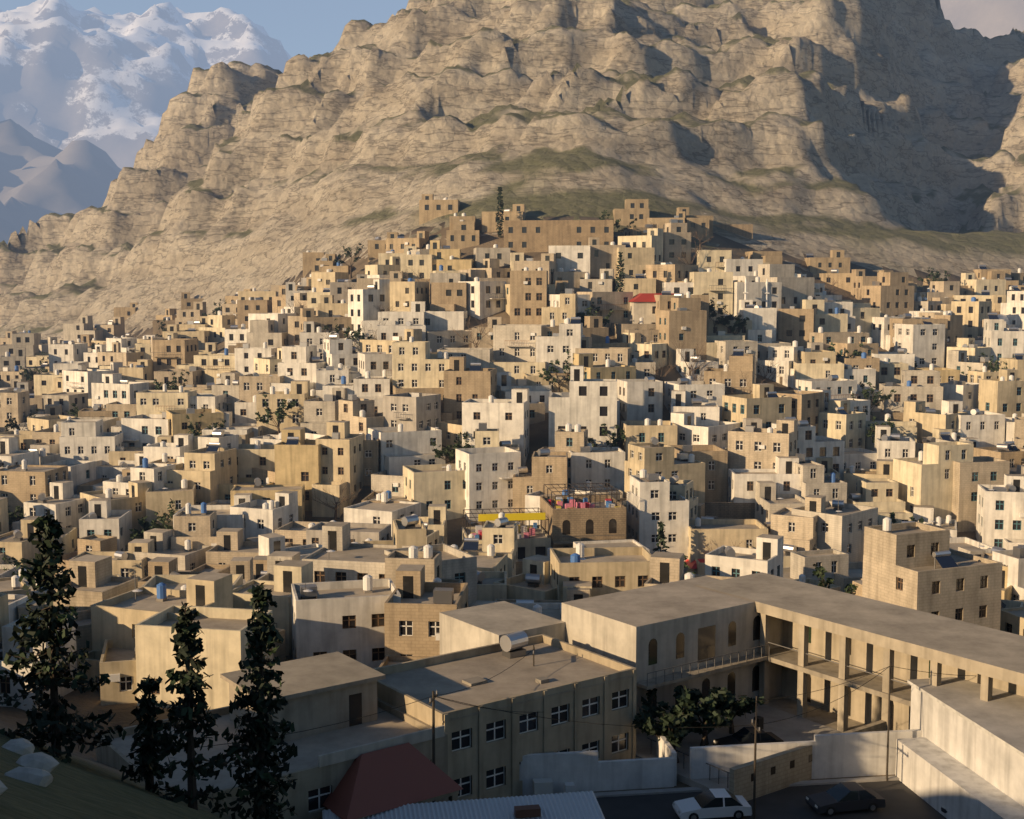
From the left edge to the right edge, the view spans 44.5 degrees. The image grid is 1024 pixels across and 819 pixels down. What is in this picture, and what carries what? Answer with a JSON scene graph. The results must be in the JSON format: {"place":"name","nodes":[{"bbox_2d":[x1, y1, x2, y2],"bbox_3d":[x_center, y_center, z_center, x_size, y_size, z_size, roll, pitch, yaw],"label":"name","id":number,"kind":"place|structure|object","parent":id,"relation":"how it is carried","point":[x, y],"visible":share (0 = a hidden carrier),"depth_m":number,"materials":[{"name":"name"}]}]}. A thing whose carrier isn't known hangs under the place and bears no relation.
{"place":"outdoors","nodes":[
{"label":"outdoors","id":0,"kind":"place"},
{"bbox_2d":[0,0,291,244],"bbox_3d":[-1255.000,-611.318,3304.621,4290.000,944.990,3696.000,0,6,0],"label":"mountain","id":1,"kind":"structure","parent":0,"point":[86,96],"depth_m":2810.09,"materials":[{"name":"white snow"}]},
{"bbox_2d":[0,0,407,57],"label":"sky","id":2,"kind":"structure","parent":0,"point":[309,28],"materials":[{"name":"blue"}]},
{"bbox_2d":[0,216,976,818],"bbox_3d":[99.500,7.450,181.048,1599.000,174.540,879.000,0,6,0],"label":"town ground","id":3,"kind":"structure","parent":0,"point":[84,786],"depth_m":81.69,"materials":[{"name":"brown soil"}]},
{"bbox_2d":[0,738,58,794],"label":"slope boulders","id":4,"kind":"object","parent":3,"relation":"on","point":[37,768],"visible":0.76,"depth_m":38.87,"materials":[{"name":"grey stone"}]},
{"bbox_2d":[0,510,126,762],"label":"conifer tree","id":5,"kind":"object","parent":3,"relation":"on","point":[56,716],"visible":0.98,"depth_m":59.41,"materials":[{"name":"green plant"}]},
{"bbox_2d":[119,674,181,795],"bbox_3d":[-17.996,16.237,61.715,2.926,6.263,2.562,0,6,0],"label":"conifer tree","id":6,"kind":"object","parent":3,"relation":"on","point":[149,756],"visible":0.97,"depth_m":61.60,"materials":[{"name":"green plant"}]},
{"bbox_2d":[155,602,231,809],"bbox_3d":[-15.232,14.167,59.283,3.578,10.503,3.133,-2,6,-19],"label":"conifer tree","id":7,"kind":"object","parent":3,"relation":"on","point":[191,646],"visible":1,"depth_m":58.93,"materials":[{"name":"green plant"}]},
{"bbox_2d":[211,582,297,818],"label":"conifer tree","id":8,"kind":"object","parent":3,"relation":"on","point":[264,637],"visible":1,"depth_m":60.78,"materials":[{"name":"green plant"}]},
{"bbox_2d":[0,194,1023,710],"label":"town buildings","id":9,"kind":"structure","parent":3,"relation":"on","point":[798,480],"depth_m":190.47,"materials":[{"name":"beige stone"}]},
{"bbox_2d":[2,187,1021,593],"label":"town trees","id":10,"kind":"object","parent":3,"relation":"on","point":[616,441],"visible":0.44,"depth_m":213.35,"materials":[{"name":"green plant"}]},
{"bbox_2d":[69,220,1016,573],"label":"buildings","id":11,"kind":"structure","parent":3,"relation":"on","point":[591,408],"depth_m":192.13,"materials":[{"name":"beige stone"}]},
{"bbox_2d":[96,572,1023,818],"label":"buildings","id":12,"kind":"structure","parent":3,"relation":"on","point":[956,745],"depth_m":81.73,"materials":[{"name":"beige concrete"}]},
{"bbox_2d":[632,685,766,762],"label":"courtyard trees","id":13,"kind":"object","parent":12,"relation":"on","point":[687,710],"visible":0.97,"depth_m":85.59,"materials":[{"name":"green plant"}]},
{"bbox_2d":[713,726,783,745],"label":"car","id":14,"kind":"object","parent":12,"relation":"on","point":[744,735],"visible":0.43,"depth_m":85.43,"materials":[{"name":"black metal"}]},
{"bbox_2d":[182,645,972,818],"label":"utility poles","id":15,"kind":"object","parent":3,"relation":"on","point":[433,696],"visible":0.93,"depth_m":74.51,"materials":[{"name":"brown wood"}]},
{"bbox_2d":[594,775,898,797],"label":"sidewalk","id":16,"kind":"structure","parent":3,"relation":"on","point":[697,789],"depth_m":80.12,"materials":[{"name":"grey concrete"}]},
{"bbox_2d":[0,0,1023,339],"bbox_3d":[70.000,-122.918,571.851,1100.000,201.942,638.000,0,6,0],"label":"mountain rock","id":17,"kind":"object","parent":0,"point":[874,134],"visible":0.87,"depth_m":404.71,"materials":[{"name":"beige stone"}]},
{"bbox_2d":[596,780,946,818],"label":"street","id":18,"kind":"structure","parent":0,"point":[903,801],"depth_m":77.64,"materials":[{"name":"grey asphalt"}]},
{"bbox_2d":[672,788,751,818],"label":"white sedan car","id":19,"kind":"object","parent":18,"relation":"on","point":[716,803],"visible":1,"depth_m":75.60,"materials":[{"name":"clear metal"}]},
{"bbox_2d":[805,782,885,816],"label":"dark sedan","id":20,"kind":"object","parent":18,"relation":"on","point":[844,796],"visible":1,"depth_m":76.66,"materials":[{"name":"black metal"}]},
{"bbox_2d":[941,805,946,812],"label":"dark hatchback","id":21,"kind":"object","parent":18,"relation":"on","point":[943,808],"visible":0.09,"depth_m":76.11,"materials":[{"name":"black metal"}]},
{"bbox_2d":[940,0,1023,38],"bbox_3d":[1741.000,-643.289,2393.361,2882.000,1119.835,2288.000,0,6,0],"label":"cloud","id":22,"kind":"structure","parent":0,"point":[990,19],"depth_m":1666.70,"materials":[{"name":"white"}]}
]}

